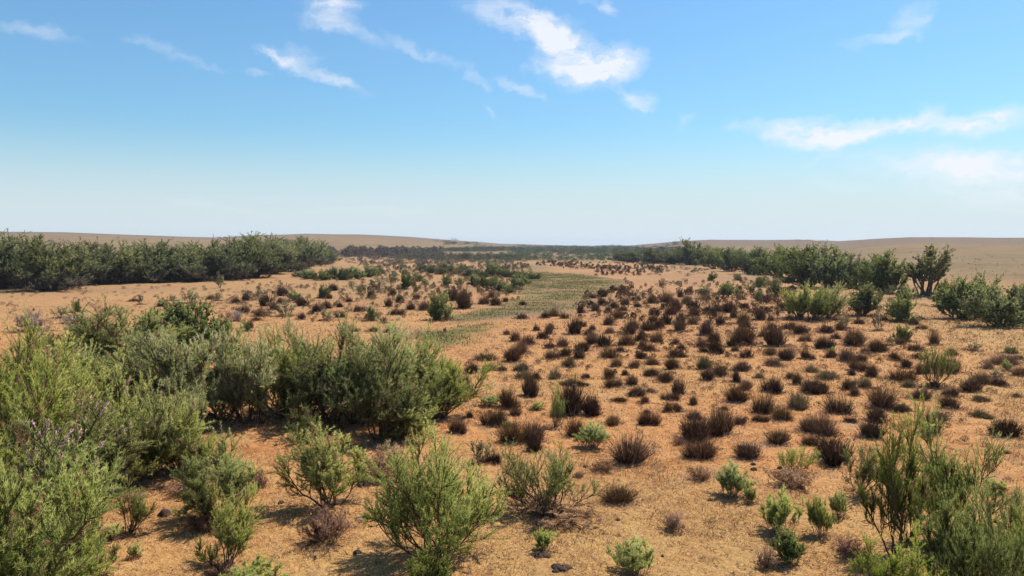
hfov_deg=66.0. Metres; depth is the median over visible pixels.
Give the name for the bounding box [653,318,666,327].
dark tussock
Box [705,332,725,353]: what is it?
dark tussock
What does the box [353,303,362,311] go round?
dark tussock
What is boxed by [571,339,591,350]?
dark tussock
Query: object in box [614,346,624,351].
dark tussock
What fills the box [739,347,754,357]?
dark tussock
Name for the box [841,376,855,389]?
dark tussock
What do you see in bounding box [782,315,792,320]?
dark tussock
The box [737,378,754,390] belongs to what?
brown tussock
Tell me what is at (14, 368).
tamarisk bush
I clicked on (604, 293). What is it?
dark tussock
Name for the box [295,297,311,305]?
dark tussock
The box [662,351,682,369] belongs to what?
brown tussock
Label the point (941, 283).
leafy shrub
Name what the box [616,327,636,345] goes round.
brown tussock
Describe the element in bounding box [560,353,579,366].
olive tussock
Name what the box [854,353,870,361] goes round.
dark tussock
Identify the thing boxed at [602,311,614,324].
brown tussock
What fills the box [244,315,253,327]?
brown tussock
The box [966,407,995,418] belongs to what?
olive tussock
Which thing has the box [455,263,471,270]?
dark shrub
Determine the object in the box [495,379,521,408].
dark tussock
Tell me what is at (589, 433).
shrub
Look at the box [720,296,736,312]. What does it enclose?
dark tussock
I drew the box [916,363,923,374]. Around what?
dark tussock
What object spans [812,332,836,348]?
dark tussock
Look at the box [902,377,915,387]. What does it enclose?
olive tussock
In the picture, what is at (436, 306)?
leafy shrub
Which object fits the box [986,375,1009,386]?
dark tussock
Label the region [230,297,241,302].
dark tussock
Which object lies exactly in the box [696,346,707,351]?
dark tussock
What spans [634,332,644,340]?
dark tussock
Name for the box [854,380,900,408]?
brown tussock
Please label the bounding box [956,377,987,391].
dark tussock
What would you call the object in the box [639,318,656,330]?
dark tussock
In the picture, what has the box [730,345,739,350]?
olive tussock
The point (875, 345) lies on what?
dark tussock
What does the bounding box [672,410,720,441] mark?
dark tussock
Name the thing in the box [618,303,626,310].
brown tussock
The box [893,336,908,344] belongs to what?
brown tussock
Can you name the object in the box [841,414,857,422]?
dark tussock
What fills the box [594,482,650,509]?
brown tussock
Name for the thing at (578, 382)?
dark tussock
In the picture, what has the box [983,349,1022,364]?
brown tussock
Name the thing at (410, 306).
dark tussock
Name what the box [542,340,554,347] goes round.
dark tussock
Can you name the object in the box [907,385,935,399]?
dark tussock
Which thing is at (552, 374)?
olive tussock
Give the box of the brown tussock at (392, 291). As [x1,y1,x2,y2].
[387,288,396,294]
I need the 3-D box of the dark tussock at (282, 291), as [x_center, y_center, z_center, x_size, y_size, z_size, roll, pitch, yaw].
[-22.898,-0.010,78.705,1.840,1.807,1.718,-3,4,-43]
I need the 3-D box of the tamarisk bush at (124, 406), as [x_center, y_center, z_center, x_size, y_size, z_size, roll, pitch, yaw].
[-8.291,2.733,16.748,3.518,3.242,2.580,2,4,33]
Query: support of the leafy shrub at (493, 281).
on the ground at (1004, 252)
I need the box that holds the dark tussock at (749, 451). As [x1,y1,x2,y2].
[729,435,765,461]
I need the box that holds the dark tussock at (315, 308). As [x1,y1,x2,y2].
[310,300,322,311]
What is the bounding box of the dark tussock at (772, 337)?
[760,315,789,346]
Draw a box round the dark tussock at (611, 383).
[602,373,623,387]
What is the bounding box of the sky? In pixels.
[0,0,1023,245]
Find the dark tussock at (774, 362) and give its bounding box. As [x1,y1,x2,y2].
[759,357,783,366]
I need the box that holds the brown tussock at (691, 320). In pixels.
[686,316,698,323]
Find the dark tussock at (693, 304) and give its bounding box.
[689,297,702,307]
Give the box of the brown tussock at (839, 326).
[833,320,845,330]
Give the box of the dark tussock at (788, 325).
[782,319,796,328]
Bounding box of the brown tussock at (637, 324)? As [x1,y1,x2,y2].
[626,318,640,327]
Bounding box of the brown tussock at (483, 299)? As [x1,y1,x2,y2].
[476,293,490,303]
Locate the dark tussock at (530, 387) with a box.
[518,364,540,396]
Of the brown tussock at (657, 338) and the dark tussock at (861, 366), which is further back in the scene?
the brown tussock at (657, 338)
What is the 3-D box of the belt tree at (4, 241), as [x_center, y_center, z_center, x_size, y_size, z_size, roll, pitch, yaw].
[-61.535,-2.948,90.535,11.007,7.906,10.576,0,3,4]
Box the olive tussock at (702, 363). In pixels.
[694,354,713,369]
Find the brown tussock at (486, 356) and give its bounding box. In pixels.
[472,350,499,360]
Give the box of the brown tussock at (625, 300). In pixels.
[618,293,629,304]
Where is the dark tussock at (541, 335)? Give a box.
[536,331,548,338]
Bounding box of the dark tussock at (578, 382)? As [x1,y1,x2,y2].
[576,379,588,385]
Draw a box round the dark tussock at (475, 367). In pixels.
[463,359,479,373]
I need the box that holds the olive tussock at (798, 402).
[786,388,812,410]
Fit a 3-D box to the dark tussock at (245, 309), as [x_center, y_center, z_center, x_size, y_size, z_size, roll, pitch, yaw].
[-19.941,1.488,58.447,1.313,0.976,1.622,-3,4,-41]
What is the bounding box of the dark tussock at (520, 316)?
[515,312,528,318]
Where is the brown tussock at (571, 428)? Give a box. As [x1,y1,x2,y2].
[564,410,584,436]
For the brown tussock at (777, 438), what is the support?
on the ground at (1004, 252)
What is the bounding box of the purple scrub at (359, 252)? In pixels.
[328,244,681,274]
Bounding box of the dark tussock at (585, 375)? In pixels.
[580,371,590,377]
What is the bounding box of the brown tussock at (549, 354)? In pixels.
[543,344,561,358]
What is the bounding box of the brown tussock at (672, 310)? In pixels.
[662,303,679,313]
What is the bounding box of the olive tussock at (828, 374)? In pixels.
[814,368,840,379]
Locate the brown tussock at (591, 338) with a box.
[581,329,601,343]
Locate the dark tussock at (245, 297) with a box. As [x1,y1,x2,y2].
[240,292,250,300]
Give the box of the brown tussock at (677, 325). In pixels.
[669,315,688,331]
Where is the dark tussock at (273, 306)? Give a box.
[269,302,278,309]
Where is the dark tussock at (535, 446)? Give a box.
[524,433,543,451]
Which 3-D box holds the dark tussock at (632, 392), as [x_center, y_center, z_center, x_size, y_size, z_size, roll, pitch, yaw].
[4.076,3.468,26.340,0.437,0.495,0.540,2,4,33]
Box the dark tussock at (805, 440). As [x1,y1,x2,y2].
[799,433,819,445]
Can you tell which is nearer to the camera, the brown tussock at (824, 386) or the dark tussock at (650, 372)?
the brown tussock at (824, 386)
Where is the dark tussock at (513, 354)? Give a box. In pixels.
[501,344,523,361]
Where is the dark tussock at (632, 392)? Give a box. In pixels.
[627,386,637,395]
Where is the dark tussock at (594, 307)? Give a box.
[589,298,599,310]
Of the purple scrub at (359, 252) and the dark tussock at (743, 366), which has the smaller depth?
the dark tussock at (743, 366)
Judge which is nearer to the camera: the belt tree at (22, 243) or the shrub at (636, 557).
the shrub at (636, 557)
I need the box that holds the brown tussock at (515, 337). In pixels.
[507,327,521,341]
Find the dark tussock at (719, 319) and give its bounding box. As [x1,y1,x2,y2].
[714,311,726,324]
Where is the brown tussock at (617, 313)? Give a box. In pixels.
[611,308,624,318]
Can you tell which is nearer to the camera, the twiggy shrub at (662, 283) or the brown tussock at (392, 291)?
the brown tussock at (392, 291)
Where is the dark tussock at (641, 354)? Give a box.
[634,349,646,358]
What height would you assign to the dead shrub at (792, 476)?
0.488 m
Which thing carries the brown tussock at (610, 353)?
on the ground at (1004, 252)
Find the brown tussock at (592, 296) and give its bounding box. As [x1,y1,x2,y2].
[588,293,598,297]
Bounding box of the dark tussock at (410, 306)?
[405,301,416,309]
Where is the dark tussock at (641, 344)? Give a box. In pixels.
[638,339,645,348]
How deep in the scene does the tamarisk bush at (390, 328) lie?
23.15 m
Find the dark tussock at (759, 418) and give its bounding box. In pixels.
[751,413,770,421]
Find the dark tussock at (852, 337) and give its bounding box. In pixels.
[839,326,869,346]
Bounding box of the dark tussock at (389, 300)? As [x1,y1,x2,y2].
[384,295,391,305]
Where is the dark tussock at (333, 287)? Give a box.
[327,283,338,290]
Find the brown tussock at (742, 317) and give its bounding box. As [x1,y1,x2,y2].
[734,310,751,322]
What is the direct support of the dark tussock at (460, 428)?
on the ground at (1004, 252)
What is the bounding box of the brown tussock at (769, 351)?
[763,344,777,354]
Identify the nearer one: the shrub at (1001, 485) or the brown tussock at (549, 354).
the shrub at (1001, 485)
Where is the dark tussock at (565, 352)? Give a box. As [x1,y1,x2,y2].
[557,343,574,355]
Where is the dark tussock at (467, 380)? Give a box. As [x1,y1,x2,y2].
[455,368,471,390]
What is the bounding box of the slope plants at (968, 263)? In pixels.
[854,238,1023,359]
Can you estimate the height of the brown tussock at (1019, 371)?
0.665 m
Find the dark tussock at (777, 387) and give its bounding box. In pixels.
[755,371,787,393]
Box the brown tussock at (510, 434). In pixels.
[490,412,533,445]
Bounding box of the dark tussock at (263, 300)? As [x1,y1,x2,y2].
[258,291,273,305]
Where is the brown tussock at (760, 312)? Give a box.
[752,301,768,319]
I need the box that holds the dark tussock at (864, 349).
[861,345,869,353]
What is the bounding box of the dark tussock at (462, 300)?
[452,284,473,308]
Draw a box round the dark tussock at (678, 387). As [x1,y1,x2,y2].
[670,374,686,393]
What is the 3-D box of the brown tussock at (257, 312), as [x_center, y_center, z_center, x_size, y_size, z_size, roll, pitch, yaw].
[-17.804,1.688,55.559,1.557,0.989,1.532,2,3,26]
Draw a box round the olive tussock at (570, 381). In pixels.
[558,376,576,385]
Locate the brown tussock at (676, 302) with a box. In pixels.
[669,294,682,310]
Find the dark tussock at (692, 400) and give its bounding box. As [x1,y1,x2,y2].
[689,394,696,404]
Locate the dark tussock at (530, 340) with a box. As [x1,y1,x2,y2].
[520,333,535,343]
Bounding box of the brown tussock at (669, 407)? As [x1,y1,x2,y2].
[663,395,673,412]
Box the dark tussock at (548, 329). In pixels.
[544,323,553,333]
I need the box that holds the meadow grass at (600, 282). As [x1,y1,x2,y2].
[406,271,624,347]
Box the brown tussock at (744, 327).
[735,322,751,334]
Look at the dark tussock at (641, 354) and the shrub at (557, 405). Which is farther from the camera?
the dark tussock at (641, 354)
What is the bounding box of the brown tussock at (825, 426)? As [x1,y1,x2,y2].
[807,403,841,435]
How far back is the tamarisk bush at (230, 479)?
14.07 m
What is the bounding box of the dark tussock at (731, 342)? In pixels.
[725,332,737,346]
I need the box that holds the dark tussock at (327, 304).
[320,299,332,307]
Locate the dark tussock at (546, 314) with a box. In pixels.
[538,311,549,317]
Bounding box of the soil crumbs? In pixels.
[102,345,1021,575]
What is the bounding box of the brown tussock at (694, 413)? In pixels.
[682,406,702,419]
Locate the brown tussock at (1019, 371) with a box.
[1008,365,1023,375]
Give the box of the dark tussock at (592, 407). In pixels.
[579,390,605,416]
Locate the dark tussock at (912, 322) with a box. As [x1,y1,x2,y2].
[908,319,918,324]
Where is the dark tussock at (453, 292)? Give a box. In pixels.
[447,286,458,300]
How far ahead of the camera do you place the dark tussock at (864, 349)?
36.33 m
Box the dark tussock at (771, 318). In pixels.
[766,314,775,320]
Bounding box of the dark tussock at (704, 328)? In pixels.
[697,309,716,334]
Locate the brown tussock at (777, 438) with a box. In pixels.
[761,422,796,445]
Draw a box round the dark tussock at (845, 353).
[838,345,857,360]
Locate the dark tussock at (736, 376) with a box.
[731,365,742,382]
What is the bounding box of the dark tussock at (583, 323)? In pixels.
[578,318,588,326]
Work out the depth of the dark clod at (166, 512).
14.47 m
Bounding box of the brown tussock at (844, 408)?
[818,388,856,414]
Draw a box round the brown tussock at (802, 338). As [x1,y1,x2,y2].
[797,333,812,341]
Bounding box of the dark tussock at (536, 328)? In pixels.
[533,323,539,330]
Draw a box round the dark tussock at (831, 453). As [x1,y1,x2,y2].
[812,431,856,466]
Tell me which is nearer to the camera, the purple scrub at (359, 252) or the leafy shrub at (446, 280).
the leafy shrub at (446, 280)
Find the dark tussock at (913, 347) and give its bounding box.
[907,341,923,350]
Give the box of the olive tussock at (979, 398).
[972,394,991,401]
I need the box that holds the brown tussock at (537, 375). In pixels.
[532,371,543,378]
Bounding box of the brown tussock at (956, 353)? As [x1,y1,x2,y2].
[946,347,958,355]
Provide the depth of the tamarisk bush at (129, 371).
22.91 m
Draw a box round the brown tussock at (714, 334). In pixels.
[706,331,721,340]
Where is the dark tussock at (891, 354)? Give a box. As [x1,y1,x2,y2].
[888,349,902,360]
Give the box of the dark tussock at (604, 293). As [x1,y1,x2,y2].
[594,287,610,296]
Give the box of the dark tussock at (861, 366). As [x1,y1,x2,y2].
[842,352,877,371]
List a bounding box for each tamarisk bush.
[0,298,111,426]
[0,319,91,457]
[0,328,100,432]
[0,348,101,532]
[0,404,135,570]
[0,438,127,575]
[4,383,158,482]
[7,326,101,373]
[26,302,147,372]
[26,526,116,575]
[48,343,213,485]
[53,333,163,416]
[66,292,196,369]
[80,521,122,575]
[97,329,213,412]
[108,367,208,474]
[111,435,164,490]
[115,472,158,533]
[125,296,234,359]
[125,324,232,416]
[146,402,218,472]
[151,315,268,421]
[154,292,244,361]
[166,421,262,525]
[190,478,264,569]
[194,325,319,426]
[242,321,336,420]
[262,416,375,507]
[269,308,342,411]
[282,404,325,440]
[283,306,385,432]
[293,316,395,424]
[332,310,446,389]
[340,320,455,442]
[351,414,511,571]
[374,396,442,441]
[381,317,451,410]
[402,539,456,575]
[403,355,500,419]
[767,247,787,273]
[840,438,896,492]
[847,519,949,575]
[856,383,939,556]
[903,394,1014,543]
[914,464,1023,575]
[937,478,1023,575]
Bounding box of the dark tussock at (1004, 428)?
[980,404,1023,437]
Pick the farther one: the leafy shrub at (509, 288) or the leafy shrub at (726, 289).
the leafy shrub at (509, 288)
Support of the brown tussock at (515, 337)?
on the ground at (1004, 252)
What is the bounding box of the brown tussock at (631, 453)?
[597,426,655,466]
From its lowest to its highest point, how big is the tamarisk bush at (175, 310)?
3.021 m
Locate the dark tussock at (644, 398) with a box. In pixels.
[640,394,649,403]
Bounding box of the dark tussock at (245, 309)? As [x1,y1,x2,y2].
[233,304,251,312]
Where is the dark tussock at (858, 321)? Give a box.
[852,317,865,323]
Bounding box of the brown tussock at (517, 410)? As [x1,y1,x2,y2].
[508,406,524,416]
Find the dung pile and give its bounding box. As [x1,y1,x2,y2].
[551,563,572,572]
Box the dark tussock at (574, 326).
[564,315,583,334]
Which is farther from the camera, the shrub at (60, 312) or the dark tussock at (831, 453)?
the shrub at (60, 312)
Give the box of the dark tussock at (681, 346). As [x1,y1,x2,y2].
[677,343,686,348]
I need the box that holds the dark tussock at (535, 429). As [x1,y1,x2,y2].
[521,416,549,441]
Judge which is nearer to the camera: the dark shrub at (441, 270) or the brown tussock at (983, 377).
the brown tussock at (983, 377)
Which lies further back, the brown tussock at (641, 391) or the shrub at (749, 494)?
the brown tussock at (641, 391)
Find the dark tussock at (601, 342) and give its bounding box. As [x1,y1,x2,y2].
[595,332,614,346]
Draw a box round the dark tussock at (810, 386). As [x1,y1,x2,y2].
[794,372,827,394]
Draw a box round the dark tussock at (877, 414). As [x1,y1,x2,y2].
[862,405,891,422]
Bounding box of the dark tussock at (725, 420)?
[703,399,739,435]
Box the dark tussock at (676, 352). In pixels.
[668,344,682,356]
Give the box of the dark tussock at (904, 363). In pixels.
[900,358,912,367]
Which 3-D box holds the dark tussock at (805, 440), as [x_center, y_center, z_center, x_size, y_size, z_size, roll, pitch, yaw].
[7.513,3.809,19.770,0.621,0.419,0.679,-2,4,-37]
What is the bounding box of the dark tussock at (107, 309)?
[99,304,118,314]
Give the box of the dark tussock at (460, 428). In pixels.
[447,417,468,433]
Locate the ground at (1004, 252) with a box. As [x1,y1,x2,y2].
[0,232,1023,575]
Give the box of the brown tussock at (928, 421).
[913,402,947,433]
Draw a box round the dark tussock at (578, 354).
[572,346,585,358]
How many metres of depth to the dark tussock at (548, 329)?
44.53 m
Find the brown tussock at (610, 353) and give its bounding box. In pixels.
[598,341,620,357]
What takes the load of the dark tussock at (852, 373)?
on the ground at (1004, 252)
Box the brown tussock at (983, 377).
[967,366,994,383]
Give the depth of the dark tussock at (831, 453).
18.02 m
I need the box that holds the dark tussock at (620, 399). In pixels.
[611,396,628,401]
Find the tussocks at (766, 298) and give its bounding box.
[466,259,1015,446]
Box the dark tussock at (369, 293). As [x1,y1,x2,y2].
[366,287,376,296]
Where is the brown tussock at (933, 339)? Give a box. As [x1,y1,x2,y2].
[926,327,941,343]
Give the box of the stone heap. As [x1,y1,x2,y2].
[357,480,379,486]
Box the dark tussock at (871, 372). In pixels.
[863,364,878,376]
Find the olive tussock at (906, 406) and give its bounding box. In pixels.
[894,402,912,410]
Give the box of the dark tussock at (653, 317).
[646,311,657,321]
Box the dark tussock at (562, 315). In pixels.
[559,311,569,317]
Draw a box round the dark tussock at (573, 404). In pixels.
[550,366,590,416]
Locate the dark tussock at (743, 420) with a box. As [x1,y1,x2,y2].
[734,413,746,424]
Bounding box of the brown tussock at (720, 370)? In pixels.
[712,362,730,377]
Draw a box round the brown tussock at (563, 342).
[555,336,569,346]
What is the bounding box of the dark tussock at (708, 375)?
[698,365,716,380]
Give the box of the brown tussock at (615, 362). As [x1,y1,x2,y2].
[608,355,623,366]
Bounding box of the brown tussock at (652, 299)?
[646,291,656,303]
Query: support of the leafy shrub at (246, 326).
on the ground at (1004, 252)
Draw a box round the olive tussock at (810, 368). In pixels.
[804,364,819,372]
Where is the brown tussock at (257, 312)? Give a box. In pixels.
[252,306,267,315]
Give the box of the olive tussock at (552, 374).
[548,364,562,379]
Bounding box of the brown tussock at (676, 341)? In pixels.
[670,337,679,343]
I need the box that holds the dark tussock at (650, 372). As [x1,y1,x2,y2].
[640,366,663,376]
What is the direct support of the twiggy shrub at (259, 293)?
on the ground at (1004, 252)
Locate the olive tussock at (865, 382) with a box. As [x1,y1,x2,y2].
[856,377,872,387]
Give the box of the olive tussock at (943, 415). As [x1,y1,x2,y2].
[926,410,951,421]
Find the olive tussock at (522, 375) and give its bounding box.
[512,368,529,378]
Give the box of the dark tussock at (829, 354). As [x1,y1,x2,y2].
[823,346,837,357]
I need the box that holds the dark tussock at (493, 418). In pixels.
[477,401,510,425]
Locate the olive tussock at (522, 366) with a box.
[512,361,529,371]
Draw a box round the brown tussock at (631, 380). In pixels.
[621,372,638,384]
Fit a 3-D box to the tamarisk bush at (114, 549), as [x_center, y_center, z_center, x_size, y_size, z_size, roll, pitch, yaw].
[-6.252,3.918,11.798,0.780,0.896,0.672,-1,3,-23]
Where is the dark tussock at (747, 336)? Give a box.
[725,325,761,343]
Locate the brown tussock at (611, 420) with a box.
[603,413,621,425]
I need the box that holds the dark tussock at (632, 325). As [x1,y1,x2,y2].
[622,319,639,332]
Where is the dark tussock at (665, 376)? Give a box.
[655,369,675,382]
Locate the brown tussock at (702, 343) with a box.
[694,336,706,346]
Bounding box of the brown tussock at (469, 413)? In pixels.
[465,405,473,417]
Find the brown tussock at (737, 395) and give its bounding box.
[715,382,751,402]
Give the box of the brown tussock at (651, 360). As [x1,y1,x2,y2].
[643,354,659,364]
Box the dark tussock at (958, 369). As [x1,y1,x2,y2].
[945,355,963,373]
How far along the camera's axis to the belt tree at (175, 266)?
107.09 m
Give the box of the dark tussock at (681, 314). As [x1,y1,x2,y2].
[675,312,685,320]
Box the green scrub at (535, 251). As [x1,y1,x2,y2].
[358,238,710,460]
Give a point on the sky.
(537, 122)
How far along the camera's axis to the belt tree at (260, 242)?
167.33 m
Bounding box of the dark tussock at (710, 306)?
[703,300,719,313]
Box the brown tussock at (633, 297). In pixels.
[631,294,644,300]
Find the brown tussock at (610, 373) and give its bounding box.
[601,366,616,378]
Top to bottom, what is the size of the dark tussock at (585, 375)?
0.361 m
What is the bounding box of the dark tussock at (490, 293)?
[487,290,494,297]
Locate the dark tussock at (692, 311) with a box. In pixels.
[687,305,700,315]
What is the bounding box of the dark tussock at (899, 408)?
[888,403,905,412]
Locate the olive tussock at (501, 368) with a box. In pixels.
[496,365,507,370]
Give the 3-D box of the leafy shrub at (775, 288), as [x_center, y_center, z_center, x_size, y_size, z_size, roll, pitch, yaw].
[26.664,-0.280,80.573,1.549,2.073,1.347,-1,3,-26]
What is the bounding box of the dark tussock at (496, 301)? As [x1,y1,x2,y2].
[486,294,502,305]
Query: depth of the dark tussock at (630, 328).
44.17 m
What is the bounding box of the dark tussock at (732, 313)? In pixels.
[729,309,738,317]
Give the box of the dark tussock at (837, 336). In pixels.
[830,331,841,338]
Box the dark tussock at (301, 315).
[296,310,304,318]
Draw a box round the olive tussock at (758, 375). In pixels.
[755,373,765,378]
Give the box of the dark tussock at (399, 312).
[393,308,405,314]
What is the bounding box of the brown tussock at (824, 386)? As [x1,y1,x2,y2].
[814,379,830,393]
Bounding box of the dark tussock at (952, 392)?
[940,385,960,396]
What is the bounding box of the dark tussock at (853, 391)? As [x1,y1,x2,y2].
[849,382,859,395]
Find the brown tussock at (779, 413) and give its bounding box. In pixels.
[769,404,795,420]
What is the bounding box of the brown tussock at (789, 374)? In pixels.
[784,371,793,377]
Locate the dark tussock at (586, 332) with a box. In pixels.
[584,328,592,334]
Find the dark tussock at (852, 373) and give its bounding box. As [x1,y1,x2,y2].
[847,369,856,375]
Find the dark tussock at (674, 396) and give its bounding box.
[659,390,681,400]
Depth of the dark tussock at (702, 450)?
18.48 m
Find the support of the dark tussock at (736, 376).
on the ground at (1004, 252)
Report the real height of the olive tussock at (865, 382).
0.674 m
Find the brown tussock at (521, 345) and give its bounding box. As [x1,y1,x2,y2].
[510,336,531,353]
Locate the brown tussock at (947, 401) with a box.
[934,392,962,409]
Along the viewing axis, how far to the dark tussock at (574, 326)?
44.40 m
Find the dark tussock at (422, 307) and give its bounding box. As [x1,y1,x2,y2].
[415,302,429,310]
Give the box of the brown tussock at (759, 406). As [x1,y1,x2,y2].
[747,386,777,413]
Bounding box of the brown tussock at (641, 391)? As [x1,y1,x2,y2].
[630,385,646,395]
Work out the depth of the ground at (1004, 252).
22.78 m
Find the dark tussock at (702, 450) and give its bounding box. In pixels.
[676,430,720,459]
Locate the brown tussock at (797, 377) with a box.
[790,367,805,384]
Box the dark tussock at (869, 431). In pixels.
[851,417,889,438]
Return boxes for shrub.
[10,304,52,331]
[50,304,70,316]
[61,315,88,322]
[71,298,81,311]
[100,521,125,540]
[127,539,143,558]
[136,295,142,303]
[164,477,208,497]
[181,289,203,302]
[187,419,224,473]
[187,506,220,531]
[198,559,234,575]
[212,271,223,287]
[212,291,221,299]
[218,553,290,575]
[230,310,242,320]
[239,321,250,330]
[250,468,271,487]
[252,285,267,297]
[269,300,293,314]
[287,290,303,299]
[291,270,303,276]
[297,501,359,546]
[298,268,314,278]
[309,269,332,280]
[314,283,331,297]
[320,309,331,319]
[325,266,342,278]
[335,265,355,279]
[344,440,409,480]
[345,281,356,288]
[351,267,367,278]
[352,283,365,293]
[363,264,378,276]
[364,275,387,289]
[364,304,379,319]
[384,268,399,286]
[397,268,414,288]
[413,274,425,281]
[415,264,426,270]
[420,278,432,286]
[424,266,436,272]
[427,286,453,320]
[434,266,448,274]
[440,272,452,285]
[443,265,455,272]
[449,266,465,273]
[453,277,467,284]
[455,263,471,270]
[460,269,475,276]
[465,272,479,286]
[465,438,494,461]
[475,274,490,287]
[475,394,500,405]
[476,270,491,277]
[484,260,507,276]
[489,276,498,286]
[491,437,609,515]
[493,279,508,290]
[498,269,509,276]
[498,490,621,532]
[500,283,514,292]
[504,269,519,277]
[510,274,529,288]
[519,269,536,278]
[520,275,531,283]
[530,400,546,409]
[533,527,558,550]
[549,381,569,427]
[572,420,611,448]
[573,471,585,478]
[586,458,618,471]
[606,533,655,575]
[655,278,667,287]
[656,510,687,531]
[671,437,684,444]
[686,464,712,480]
[697,284,713,296]
[707,270,718,280]
[715,455,756,498]
[717,281,745,296]
[733,272,742,279]
[741,484,756,503]
[742,280,758,289]
[753,289,764,299]
[754,274,767,287]
[754,544,775,568]
[757,482,803,534]
[762,462,821,490]
[765,276,781,294]
[768,519,807,565]
[775,442,820,473]
[805,491,836,536]
[828,488,847,518]
[831,534,872,555]
[838,313,849,326]
[871,309,884,329]
[884,285,896,293]
[887,334,895,344]
[891,324,913,340]
[893,243,955,295]
[895,284,920,297]
[918,343,960,383]
[935,276,951,290]
[968,341,982,349]
[976,477,1007,492]
[988,367,1004,376]
[997,475,1023,540]
[1001,359,1011,369]
[1003,345,1018,353]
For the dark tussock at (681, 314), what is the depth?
51.04 m
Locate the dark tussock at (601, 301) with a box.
[597,295,606,304]
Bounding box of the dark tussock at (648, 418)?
[635,408,664,425]
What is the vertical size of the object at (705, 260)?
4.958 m
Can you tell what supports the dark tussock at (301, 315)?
on the ground at (1004, 252)
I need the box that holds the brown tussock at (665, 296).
[658,286,675,301]
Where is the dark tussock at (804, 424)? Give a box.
[795,406,823,431]
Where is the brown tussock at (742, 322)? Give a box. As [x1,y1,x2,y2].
[737,318,752,327]
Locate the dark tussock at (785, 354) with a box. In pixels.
[775,343,797,359]
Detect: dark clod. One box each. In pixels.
[157,509,170,517]
[353,549,361,554]
[532,551,550,558]
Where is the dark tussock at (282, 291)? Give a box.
[273,281,290,295]
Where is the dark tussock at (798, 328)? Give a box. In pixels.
[792,321,809,333]
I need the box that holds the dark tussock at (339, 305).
[334,301,343,306]
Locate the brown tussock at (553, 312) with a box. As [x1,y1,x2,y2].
[548,307,560,316]
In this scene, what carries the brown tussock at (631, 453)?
on the ground at (1004, 252)
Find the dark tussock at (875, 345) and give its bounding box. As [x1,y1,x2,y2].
[864,334,890,352]
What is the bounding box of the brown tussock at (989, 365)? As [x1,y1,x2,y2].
[982,358,994,368]
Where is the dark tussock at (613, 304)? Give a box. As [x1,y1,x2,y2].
[610,300,619,307]
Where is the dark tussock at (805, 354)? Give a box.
[799,347,815,359]
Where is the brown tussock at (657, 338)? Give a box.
[648,328,665,341]
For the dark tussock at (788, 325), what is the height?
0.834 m
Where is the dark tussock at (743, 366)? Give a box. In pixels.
[733,355,755,370]
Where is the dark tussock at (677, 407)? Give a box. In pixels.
[673,402,683,411]
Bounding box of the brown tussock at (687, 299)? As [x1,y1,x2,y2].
[682,293,693,302]
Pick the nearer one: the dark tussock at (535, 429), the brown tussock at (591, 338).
the dark tussock at (535, 429)
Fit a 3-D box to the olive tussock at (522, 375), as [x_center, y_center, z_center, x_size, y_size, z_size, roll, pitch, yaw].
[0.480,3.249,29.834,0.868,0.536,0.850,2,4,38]
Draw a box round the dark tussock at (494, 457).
[483,451,502,463]
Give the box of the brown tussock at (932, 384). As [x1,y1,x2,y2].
[929,379,941,387]
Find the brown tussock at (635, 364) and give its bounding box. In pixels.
[627,359,640,368]
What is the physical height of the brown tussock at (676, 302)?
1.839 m
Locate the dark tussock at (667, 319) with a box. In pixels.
[660,311,675,324]
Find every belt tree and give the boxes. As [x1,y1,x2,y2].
[0,229,29,288]
[0,229,77,287]
[0,231,18,287]
[7,231,93,290]
[13,236,56,254]
[21,235,74,253]
[51,236,110,286]
[68,238,139,257]
[74,236,124,284]
[95,237,161,283]
[112,238,176,282]
[126,238,184,282]
[127,238,189,282]
[154,239,215,281]
[178,238,220,279]
[196,235,257,280]
[216,235,246,250]
[223,231,288,278]
[228,232,280,277]
[243,232,310,273]
[246,231,266,247]
[264,231,326,271]
[273,234,332,259]
[285,237,320,268]
[302,237,333,265]
[317,245,342,263]
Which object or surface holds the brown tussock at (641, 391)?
on the ground at (1004, 252)
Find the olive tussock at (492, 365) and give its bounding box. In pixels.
[484,362,496,369]
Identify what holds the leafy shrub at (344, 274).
on the ground at (1004, 252)
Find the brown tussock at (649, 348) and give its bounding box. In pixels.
[639,341,656,351]
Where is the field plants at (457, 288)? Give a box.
[1,262,1023,563]
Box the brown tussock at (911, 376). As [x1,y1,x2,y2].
[886,365,921,380]
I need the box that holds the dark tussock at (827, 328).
[816,321,835,332]
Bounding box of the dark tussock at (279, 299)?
[275,296,286,302]
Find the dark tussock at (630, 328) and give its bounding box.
[623,322,635,334]
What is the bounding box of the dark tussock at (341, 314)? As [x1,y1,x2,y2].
[333,309,343,316]

